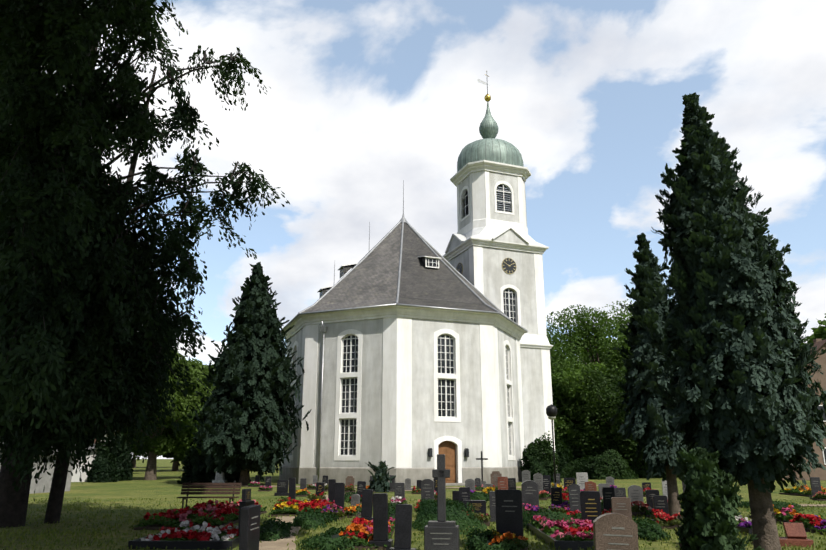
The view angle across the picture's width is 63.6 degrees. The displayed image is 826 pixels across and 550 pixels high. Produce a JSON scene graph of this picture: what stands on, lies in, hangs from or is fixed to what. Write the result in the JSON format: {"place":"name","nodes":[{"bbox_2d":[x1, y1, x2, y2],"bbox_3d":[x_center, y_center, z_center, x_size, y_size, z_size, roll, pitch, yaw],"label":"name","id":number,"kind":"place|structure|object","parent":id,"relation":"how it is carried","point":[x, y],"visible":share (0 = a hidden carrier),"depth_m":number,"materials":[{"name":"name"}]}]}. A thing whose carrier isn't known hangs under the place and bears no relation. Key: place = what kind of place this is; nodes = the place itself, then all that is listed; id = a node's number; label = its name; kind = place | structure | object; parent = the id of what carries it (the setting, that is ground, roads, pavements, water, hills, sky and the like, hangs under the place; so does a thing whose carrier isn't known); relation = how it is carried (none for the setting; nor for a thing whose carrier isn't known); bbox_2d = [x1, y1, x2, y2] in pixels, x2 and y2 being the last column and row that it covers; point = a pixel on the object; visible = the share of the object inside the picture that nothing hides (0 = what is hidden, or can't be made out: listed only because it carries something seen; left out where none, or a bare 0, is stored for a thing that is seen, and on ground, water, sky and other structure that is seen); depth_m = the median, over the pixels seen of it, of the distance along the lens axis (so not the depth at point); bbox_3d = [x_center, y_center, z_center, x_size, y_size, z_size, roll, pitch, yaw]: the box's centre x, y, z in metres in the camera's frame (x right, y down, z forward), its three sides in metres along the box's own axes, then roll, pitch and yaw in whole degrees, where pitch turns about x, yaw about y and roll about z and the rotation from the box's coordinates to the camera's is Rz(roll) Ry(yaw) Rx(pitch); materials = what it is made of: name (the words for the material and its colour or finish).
{"place":"outdoors","nodes":[
{"label":"outdoors","id":0,"kind":"place"},
{"bbox_2d":[0,459,825,549],"bbox_3d":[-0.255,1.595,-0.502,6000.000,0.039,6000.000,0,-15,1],"label":"ground","id":1,"kind":"structure","parent":0,"point":[164,485],"depth_m":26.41,"materials":[{"name":"green plant"}]},
{"bbox_2d":[0,442,73,493],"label":"building","id":2,"kind":"structure","parent":1,"relation":"on","point":[45,480],"depth_m":34.05,"materials":[{"name":"concrete"}]},
{"bbox_2d":[71,444,103,481],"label":"white outbuilding","id":3,"kind":"structure","parent":1,"relation":"on","point":[76,477],"depth_m":49.62,"materials":[{"name":"metal"}]},
{"bbox_2d":[86,442,118,482],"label":"yew shrub","id":4,"kind":"object","parent":1,"relation":"on","point":[105,465],"visible":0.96,"depth_m":48.76,"materials":[{"name":"green plant"}]},
{"bbox_2d":[104,430,133,480],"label":"yew shrub","id":5,"kind":"object","parent":1,"relation":"on","point":[124,473],"visible":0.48,"depth_m":52.22,"materials":[{"name":"green plant"}]},
{"bbox_2d":[0,0,289,527],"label":"tree","id":6,"kind":"object","parent":1,"relation":"on","point":[91,332],"visible":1,"depth_m":15.36,"materials":[{"name":"green plant"}]},
{"bbox_2d":[124,343,211,479],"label":"willow tree","id":7,"kind":"object","parent":1,"relation":"on","point":[164,442],"visible":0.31,"depth_m":54.37,"materials":[{"name":"green plant"}]},
{"bbox_2d":[128,520,238,549],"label":"red flower bed","id":8,"kind":"object","parent":1,"relation":"on","point":[186,535],"visible":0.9,"depth_m":13.02,"materials":[{"name":"plant"}]},
{"bbox_2d":[171,406,206,456],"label":"tree","id":9,"kind":"object","parent":1,"relation":"on","point":[182,447],"visible":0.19,"depth_m":57.75,"materials":[{"name":"green plant"}]},
{"bbox_2d":[163,363,216,470],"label":"tree","id":10,"kind":"object","parent":1,"relation":"on","point":[176,463],"depth_m":91.48,"materials":[{"name":"green plant"}]},
{"bbox_2d":[177,446,215,483],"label":"yew shrub","id":11,"kind":"object","parent":1,"relation":"on","point":[192,466],"visible":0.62,"depth_m":45.24,"materials":[{"name":"green plant"}]},
{"bbox_2d":[134,499,266,529],"bbox_3d":[-5.726,6.682,18.811,2.074,0.489,5.468,0,-15,1],"label":"red flower bed","id":12,"kind":"object","parent":1,"relation":"on","point":[219,513],"visible":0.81,"depth_m":16.99,"materials":[{"name":"plant"}]},
{"bbox_2d":[177,481,240,507],"bbox_3d":[-6.753,7.320,22.065,1.950,0.966,0.697,1,-15,-3],"label":"bench","id":13,"kind":"object","parent":1,"relation":"on","point":[185,492],"visible":0.77,"depth_m":22.30,"materials":[{"name":"brown wood"}]},
{"bbox_2d":[212,471,227,482],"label":"gravestone","id":14,"kind":"object","parent":1,"relation":"on","point":[219,478],"visible":0.33,"depth_m":44.11,"materials":[{"name":"stone"}]},
{"bbox_2d":[225,471,250,483],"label":"yew shrub","id":15,"kind":"object","parent":1,"relation":"on","point":[228,478],"visible":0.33,"depth_m":45.05,"materials":[{"name":"green plant"}]},
{"bbox_2d":[241,489,250,500],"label":"gravestone","id":16,"kind":"object","parent":1,"relation":"on","point":[246,494],"visible":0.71,"depth_m":22.91,"materials":[{"name":"black stone"}]},
{"bbox_2d":[238,500,254,536],"bbox_3d":[-3.480,5.180,13.929,0.300,0.873,0.660,-4,-16,8],"label":"gravestone","id":17,"kind":"object","parent":1,"relation":"on","point":[245,503],"visible":0.15,"depth_m":13.80,"materials":[{"name":"black stone"}]},
{"bbox_2d":[189,262,310,484],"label":"conifer tree","id":18,"kind":"object","parent":1,"relation":"on","point":[245,428],"visible":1,"depth_m":43.03,"materials":[{"name":"green plant"}]},
{"bbox_2d":[239,505,260,549],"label":"gravestone","id":19,"kind":"object","parent":1,"relation":"on","point":[249,534],"visible":1,"depth_m":10.45,"materials":[{"name":"black stone"}]},
{"bbox_2d":[259,518,293,540],"bbox_3d":[-3.247,5.704,15.073,1.350,0.416,2.881,0,-15,1],"label":"shrub","id":20,"kind":"object","parent":1,"relation":"on","point":[271,529],"visible":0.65,"depth_m":14.54,"materials":[{"name":"green plant"}]},
{"bbox_2d":[274,480,288,495],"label":"gravestone","id":21,"kind":"object","parent":1,"relation":"on","point":[282,487],"visible":0.83,"depth_m":31.20,"materials":[{"name":"black stone"}]},
{"bbox_2d":[288,478,295,498],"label":"gravestone","id":22,"kind":"object","parent":1,"relation":"on","point":[292,488],"visible":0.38,"depth_m":25.47,"materials":[{"name":"black stone"}]},
{"bbox_2d":[268,498,331,516],"bbox_3d":[-3.506,7.380,21.264,1.594,0.446,3.077,0,-15,1],"label":"red flower bed","id":23,"kind":"object","parent":1,"relation":"on","point":[288,508],"visible":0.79,"depth_m":20.32,"materials":[{"name":"plant"}]},
{"bbox_2d":[289,507,338,529],"bbox_3d":[-2.699,6.410,17.657,1.276,0.428,3.183,0,-15,1],"label":"ground cover","id":24,"kind":"object","parent":1,"relation":"on","point":[315,519],"visible":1,"depth_m":17.26,"materials":[{"name":"green plant"}]},
{"bbox_2d":[315,482,325,498],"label":"gravestone","id":25,"kind":"object","parent":1,"relation":"on","point":[320,487],"visible":0.6,"depth_m":27.88,"materials":[{"name":"black stone"}]},
{"bbox_2d":[297,526,363,549],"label":"ground cover","id":26,"kind":"object","parent":1,"relation":"on","point":[326,540],"visible":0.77,"depth_m":12.66,"materials":[{"name":"green plant"}]},
{"bbox_2d":[325,479,335,503],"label":"gravestone","id":27,"kind":"object","parent":1,"relation":"on","point":[331,489],"visible":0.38,"depth_m":24.14,"materials":[{"name":"black stone"}]},
{"bbox_2d":[323,504,346,519],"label":"flowers","id":28,"kind":"object","parent":1,"relation":"on","point":[341,513],"visible":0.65,"depth_m":18.90,"materials":[{"name":"plant"}]},
{"bbox_2d":[338,504,360,517],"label":"flowers","id":29,"kind":"object","parent":1,"relation":"on","point":[352,511],"visible":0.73,"depth_m":19.65,"materials":[{"name":"plant"}]},
{"bbox_2d":[334,483,346,513],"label":"gravestone","id":30,"kind":"object","parent":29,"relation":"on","point":[339,494],"visible":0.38,"depth_m":19.86,"materials":[{"name":"black stone"}]},
{"bbox_2d":[357,481,365,497],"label":"gravestone","id":31,"kind":"object","parent":1,"relation":"on","point":[361,485],"visible":0.54,"depth_m":26.86,"materials":[{"name":"black stone"}]},
{"bbox_2d":[335,517,394,549],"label":"flowers","id":32,"kind":"object","parent":1,"relation":"on","point":[363,529],"visible":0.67,"depth_m":13.77,"materials":[{"name":"plant"}]},
{"bbox_2d":[368,493,392,549],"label":"gravestone","id":33,"kind":"object","parent":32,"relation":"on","point":[380,521],"visible":0.88,"depth_m":12.85,"materials":[{"name":"black stone"}]},
{"bbox_2d":[358,489,372,520],"bbox_3d":[-1.247,6.301,18.087,0.446,0.919,0.280,0,-17,8],"label":"gravestone","id":34,"kind":"object","parent":1,"relation":"on","point":[367,504],"visible":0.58,"depth_m":18.05,"materials":[{"name":"black stone"}]},
{"bbox_2d":[366,460,395,492],"bbox_3d":[-1.678,10.642,34.602,1.656,1.967,1.392,0,-15,1],"label":"shrub","id":35,"kind":"object","parent":1,"relation":"on","point":[380,483],"visible":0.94,"depth_m":34.40,"materials":[{"name":"green plant"}]},
{"bbox_2d":[388,502,398,518],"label":"ground cover","id":36,"kind":"object","parent":1,"relation":"on","point":[391,511],"visible":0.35,"depth_m":19.03,"materials":[{"name":"green plant"}]},
{"bbox_2d":[388,496,406,505],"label":"flowers","id":37,"kind":"object","parent":1,"relation":"on","point":[402,501],"visible":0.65,"depth_m":24.24,"materials":[{"name":"plant"}]},
{"bbox_2d":[394,483,406,503],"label":"gravestone","id":38,"kind":"object","parent":1,"relation":"on","point":[399,489],"visible":0.6,"depth_m":24.94,"materials":[{"name":"grey stone"}]},
{"bbox_2d":[389,504,415,549],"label":"gravestone","id":39,"kind":"object","parent":1,"relation":"on","point":[403,527],"visible":1,"depth_m":11.72,"materials":[{"name":"black stone"}]},
{"bbox_2d":[279,303,527,485],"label":"church nave","id":40,"kind":"structure","parent":1,"relation":"on","point":[403,391],"depth_m":45.58,"materials":[{"name":"white paint"}]},
{"bbox_2d":[297,180,527,332],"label":"roof","id":41,"kind":"structure","parent":40,"relation":"on","point":[389,268],"depth_m":49.82,"materials":[{"name":"grey tile"}]},
{"bbox_2d":[317,222,440,298],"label":"church roof dormers","id":42,"kind":"object","parent":41,"relation":"on","point":[431,262],"visible":0.46,"depth_m":51.46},
{"bbox_2d":[421,479,433,499],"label":"gravestone","id":43,"kind":"object","parent":1,"relation":"on","point":[427,488],"visible":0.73,"depth_m":22.95,"materials":[{"name":"grey stone"}]},
{"bbox_2d":[424,454,459,549],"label":"grave cross monument","id":44,"kind":"object","parent":1,"relation":"on","point":[441,533],"visible":1,"depth_m":12.20,"materials":[{"name":"grey stone"}]},
{"bbox_2d":[412,498,486,540],"bbox_3d":[0.876,6.507,18.323,1.882,0.594,9.410,0,-15,1],"label":"ground cover","id":45,"kind":"object","parent":1,"relation":"on","point":[427,511],"visible":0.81,"depth_m":16.99,"materials":[{"name":"green plant"}]},
{"bbox_2d":[459,487,469,503],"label":"gravestone","id":46,"kind":"object","parent":1,"relation":"on","point":[464,493],"visible":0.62,"depth_m":19.54,"materials":[{"name":"black stone"}]},
{"bbox_2d":[463,500,485,517],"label":"gravestone","id":47,"kind":"object","parent":1,"relation":"on","point":[480,506],"visible":0.46,"depth_m":18.40,"materials":[{"name":"black stone"}]},
{"bbox_2d":[462,510,490,525],"bbox_3d":[1.630,6.447,17.772,0.938,0.390,1.006,0,-15,1],"label":"grave planting","id":48,"kind":"object","parent":1,"relation":"on","point":[484,518],"visible":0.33,"depth_m":17.43,"materials":[{"name":"plant"}]},
{"bbox_2d":[470,492,488,502],"bbox_3d":[2.623,9.166,27.600,1.466,0.396,3.948,0,-15,1],"label":"ground cover","id":49,"kind":"object","parent":1,"relation":"on","point":[478,496],"visible":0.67,"depth_m":27.04,"materials":[{"name":"green plant"}]},
{"bbox_2d":[464,528,519,549],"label":"ground cover","id":50,"kind":"object","parent":1,"relation":"on","point":[477,539],"visible":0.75,"depth_m":12.33,"materials":[{"name":"green plant"}]},
{"bbox_2d":[489,491,495,521],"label":"gravestone","id":51,"kind":"object","parent":1,"relation":"on","point":[492,505],"visible":0.38,"depth_m":18.45,"materials":[{"name":"grey stone"}]},
{"bbox_2d":[490,471,501,486],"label":"gravestone","id":52,"kind":"object","parent":1,"relation":"on","point":[494,475],"visible":0.58,"depth_m":36.54,"materials":[{"name":"brown stone"}]},
{"bbox_2d":[497,477,507,489],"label":"gravestone","id":53,"kind":"object","parent":1,"relation":"on","point":[502,483],"visible":0.44,"depth_m":25.63,"materials":[{"name":"red stone"}]},
{"bbox_2d":[488,532,528,549],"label":"flowers","id":54,"kind":"object","parent":1,"relation":"on","point":[522,543],"visible":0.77,"depth_m":12.20,"materials":[{"name":"plant"}]},
{"bbox_2d":[495,490,523,537],"bbox_3d":[1.917,4.861,13.255,0.685,1.130,0.317,-3,-18,10],"label":"gravestone","id":55,"kind":"object","parent":1,"relation":"on","point":[509,511],"visible":0.69,"depth_m":13.22,"materials":[{"name":"black stone"}]},
{"bbox_2d":[521,480,538,508],"bbox_3d":[3.524,6.744,20.030,0.661,1.098,0.310,-2,-13,8],"label":"gravestone","id":56,"kind":"object","parent":1,"relation":"on","point":[530,491],"visible":0.62,"depth_m":20.00,"materials":[{"name":"grey stone"}]},
{"bbox_2d":[533,473,542,497],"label":"gravestone","id":57,"kind":"object","parent":1,"relation":"on","point":[538,478],"visible":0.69,"depth_m":29.03,"materials":[{"name":"grey stone"}]},
{"bbox_2d":[520,431,561,482],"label":"shrub","id":58,"kind":"object","parent":1,"relation":"on","point":[535,459],"visible":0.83,"depth_m":49.12,"materials":[{"name":"green plant"}]},
{"bbox_2d":[543,475,550,493],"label":"gravestone","id":59,"kind":"object","parent":1,"relation":"on","point":[547,483],"visible":0.69,"depth_m":30.11,"materials":[{"name":"black stone"}]},
{"bbox_2d":[523,506,574,529],"bbox_3d":[3.268,6.069,16.680,1.235,0.567,5.966,0,-15,1],"label":"ground cover","id":60,"kind":"object","parent":1,"relation":"on","point":[529,515],"visible":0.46,"depth_m":15.79,"materials":[{"name":"green plant"}]},
{"bbox_2d":[546,404,556,487],"bbox_3d":[6.583,8.170,31.199,0.540,4.160,0.540,0,-15,1],"label":"lamp post","id":61,"kind":"object","parent":1,"relation":"on","point":[551,411],"visible":0.92,"depth_m":31.42,"materials":[{"name":"metal"}]},
{"bbox_2d":[551,488,562,511],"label":"gravestone","id":62,"kind":"object","parent":1,"relation":"on","point":[556,496],"visible":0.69,"depth_m":21.18,"materials":[{"name":"black stone"}]},
{"bbox_2d":[548,501,569,513],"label":"flowers","id":63,"kind":"object","parent":1,"relation":"on","point":[558,508],"visible":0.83,"depth_m":20.21,"materials":[{"name":"plant"}]},
{"bbox_2d":[527,515,593,549],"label":"red flower bed","id":64,"kind":"object","parent":1,"relation":"on","point":[562,535],"visible":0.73,"depth_m":13.60,"materials":[{"name":"plant"}]},
{"bbox_2d":[555,439,574,477],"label":"shrub","id":65,"kind":"object","parent":1,"relation":"on","point":[563,458],"visible":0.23,"depth_m":60.17,"materials":[{"name":"green plant"}]},
{"bbox_2d":[565,509,581,519],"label":"flowers","id":66,"kind":"object","parent":1,"relation":"on","point":[575,514],"visible":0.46,"depth_m":18.49,"materials":[{"name":"plant"}]},
{"bbox_2d":[568,484,580,511],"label":"gravestone","id":67,"kind":"object","parent":1,"relation":"on","point":[574,496],"visible":0.71,"depth_m":19.47,"materials":[{"name":"grey stone"}]},
{"bbox_2d":[576,472,587,490],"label":"gravestone","id":68,"kind":"object","parent":1,"relation":"on","point":[581,478],"visible":0.67,"depth_m":31.57,"materials":[{"name":"stone"}]},
{"bbox_2d":[551,359,619,451],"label":"lime tree","id":69,"kind":"object","parent":1,"relation":"on","point":[567,385],"visible":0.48,"depth_m":63.65,"materials":[{"name":"green plant"}]},
{"bbox_2d":[560,424,610,465],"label":"tree","id":70,"kind":"object","parent":1,"relation":"on","point":[578,452],"visible":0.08,"depth_m":62.16,"materials":[{"name":"green plant"}]},
{"bbox_2d":[546,299,632,413],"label":"lime tree","id":71,"kind":"object","parent":1,"relation":"on","point":[579,344],"visible":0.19,"depth_m":71.75,"materials":[{"name":"green plant"}]},
{"bbox_2d":[580,491,601,523],"bbox_3d":[4.179,5.587,15.628,0.617,0.990,0.297,-4,-14,13],"label":"gravestone","id":72,"kind":"object","parent":1,"relation":"on","point":[590,501],"visible":0.65,"depth_m":15.61,"materials":[{"name":"black stone"}]},
{"bbox_2d":[585,481,596,490],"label":"gravestone","id":73,"kind":"object","parent":1,"relation":"on","point":[590,485],"visible":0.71,"depth_m":27.98,"materials":[{"name":"red stone"}]},
{"bbox_2d":[560,449,638,479],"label":"shrub","id":74,"kind":"object","parent":1,"relation":"on","point":[604,466],"visible":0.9,"depth_m":56.44,"materials":[{"name":"green plant"}]},
{"bbox_2d":[558,365,646,463],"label":"lime tree","id":75,"kind":"object","parent":1,"relation":"on","point":[609,400],"visible":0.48,"depth_m":60.77,"materials":[{"name":"green plant"}]},
{"bbox_2d":[602,487,614,512],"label":"gravestone","id":76,"kind":"object","parent":1,"relation":"on","point":[608,493],"visible":0.52,"depth_m":19.45,"materials":[{"name":"black stone"}]},
{"bbox_2d":[593,513,638,549],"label":"gravestone","id":77,"kind":"object","parent":1,"relation":"on","point":[614,531],"visible":1,"depth_m":8.80,"materials":[{"name":"brown stone"}]},
{"bbox_2d":[614,488,625,496],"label":"gravestone","id":78,"kind":"object","parent":1,"relation":"on","point":[620,492],"visible":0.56,"depth_m":24.81,"materials":[{"name":"grey stone"}]},
{"bbox_2d":[611,497,631,518],"bbox_3d":[5.024,5.788,16.047,0.607,0.826,0.294,-2,-16,11],"label":"gravestone","id":79,"kind":"object","parent":1,"relation":"on","point":[620,505],"visible":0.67,"depth_m":16.04,"materials":[{"name":"brown stone"}]},
{"bbox_2d":[592,438,676,477],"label":"shrub","id":80,"kind":"object","parent":1,"relation":"on","point":[640,468],"visible":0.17,"depth_m":59.21,"materials":[{"name":"green plant"}]},
{"bbox_2d":[628,485,643,511],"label":"gravestone","id":81,"kind":"object","parent":1,"relation":"on","point":[635,492],"visible":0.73,"depth_m":21.14,"materials":[{"name":"grey stone"}]},
{"bbox_2d":[631,500,650,516],"bbox_3d":[6.930,7.145,20.452,0.660,0.469,0.978,-3,-16,10],"label":"grave planting","id":82,"kind":"object","parent":1,"relation":"on","point":[635,508],"visible":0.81,"depth_m":20.17,"materials":[{"name":"plant"}]},
{"bbox_2d":[633,517,670,540],"bbox_3d":[5.139,5.685,14.978,1.047,0.408,2.279,0,-15,1],"label":"ground cover","id":83,"kind":"object","parent":1,"relation":"on","point":[648,529],"visible":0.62,"depth_m":14.37,"materials":[{"name":"green plant"}]},
{"bbox_2d":[646,490,658,508],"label":"gravestone","id":84,"kind":"object","parent":1,"relation":"on","point":[649,495],"visible":0.44,"depth_m":20.52,"materials":[{"name":"black stone"}]},
{"bbox_2d":[610,232,696,519],"bbox_3d":[7.173,2.885,19.647,2.602,8.614,2.852,12,-20,-37],"label":"thuja tree","id":85,"kind":"object","parent":1,"relation":"on","point":[649,417],"visible":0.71,"depth_m":19.17,"materials":[{"name":"green plant"}]},
{"bbox_2d":[651,495,671,523],"bbox_3d":[6.515,6.204,17.495,0.517,0.792,0.280,-4,-15,10],"label":"gravestone","id":86,"kind":"object","parent":1,"relation":"on","point":[660,502],"visible":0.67,"depth_m":17.49,"materials":[{"name":"black stone"}]},
{"bbox_2d":[651,509,681,528],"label":"flowers","id":87,"kind":"object","parent":1,"relation":"on","point":[664,520],"visible":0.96,"depth_m":16.61,"materials":[{"name":"plant"}]},
{"bbox_2d":[673,447,763,549],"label":"bush","id":88,"kind":"object","parent":1,"relation":"on","point":[710,498],"visible":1,"depth_m":8.77,"materials":[{"name":"green plant"}]},
{"bbox_2d":[636,92,825,549],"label":"thuja tree","id":89,"kind":"object","parent":1,"relation":"on","point":[747,399],"visible":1,"depth_m":9.69,"materials":[{"name":"green plant"}]},
{"bbox_2d":[735,515,751,534],"bbox_3d":[7.864,5.876,15.684,0.633,0.383,1.483,0,-15,1],"label":"pink flower bed","id":90,"kind":"object","parent":1,"relation":"on","point":[744,524],"visible":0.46,"depth_m":15.39,"materials":[{"name":"plant"}]},
{"bbox_2d":[739,501,812,511],"bbox_3d":[12.552,8.085,23.494,2.222,0.307,4.009,0,-15,1],"label":"ground cover","id":91,"kind":"object","parent":1,"relation":"on","point":[778,505],"visible":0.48,"depth_m":22.73,"materials":[{"name":"green plant"}]},
{"bbox_2d":[752,522,813,546],"bbox_3d":[7.418,5.226,13.449,1.000,0.430,0.550,-3,-16,12],"label":"gravestone","id":92,"kind":"object","parent":1,"relation":"on","point":[795,533],"visible":0.75,"depth_m":13.34,"materials":[{"name":"red stone"}]},
{"bbox_2d":[747,505,825,525],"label":"flower bed","id":93,"kind":"object","parent":1,"relation":"on","point":[787,514],"visible":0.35,"depth_m":17.80,"materials":[{"name":"plant"}]},
{"bbox_2d":[779,485,825,496],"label":"orange flower bed","id":94,"kind":"object","parent":1,"relation":"on","point":[796,491],"visible":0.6,"depth_m":31.42,"materials":[{"name":"plant"}]},
{"bbox_2d":[789,514,825,534],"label":"red flower bed","id":95,"kind":"object","parent":1,"relation":"on","point":[816,523],"visible":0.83,"depth_m":15.81,"materials":[{"name":"plant"}]},
{"bbox_2d":[809,477,821,498],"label":"gravestone","id":96,"kind":"object","parent":1,"relation":"on","point":[815,483],"visible":0.6,"depth_m":28.48,"materials":[{"name":"grey stone"}]},
{"bbox_2d":[806,313,825,343],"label":"tree","id":97,"kind":"object","parent":1,"relation":"on","point":[819,332],"visible":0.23,"depth_m":76.02,"materials":[{"name":"green plant"}]},
{"bbox_2d":[812,491,825,500],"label":"flower bed","id":98,"kind":"object","parent":1,"relation":"on","point":[820,496],"visible":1,"depth_m":27.59,"materials":[{"name":"plant"}]},
{"bbox_2d":[41,0,825,458],"label":"sky","id":99,"kind":"structure","parent":0,"point":[364,98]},
{"bbox_2d":[443,160,557,473],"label":"church tower","id":100,"kind":"structure","parent":0,"point":[494,251],"depth_m":57.86,"materials":[{"name":"white paint"}]},
{"bbox_2d":[457,74,523,185],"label":"dome","id":101,"kind":"structure","parent":100,"relation":"on","point":[489,147],"depth_m":61.13,"materials":[{"name":"green metal"}]},
{"bbox_2d":[204,485,825,549],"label":"path","id":102,"kind":"structure","parent":0,"point":[280,544],"depth_m":14.06,"materials":[{"name":"beige gravel"}]},
{"bbox_2d":[306,491,325,500],"bbox_3d":[-3.946,9.030,27.204,0.691,0.420,0.968,0,-15,1],"label":"flower bed","id":103,"kind":"object","parent":102,"relation":"on","point":[313,496],"visible":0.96,"depth_m":27.02,"materials":[{"name":"plant"}]},
{"bbox_2d":[719,339,825,479],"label":"house","id":104,"kind":"structure","parent":0,"point":[820,344],"depth_m":54.97,"materials":[{"name":"beige paint"}]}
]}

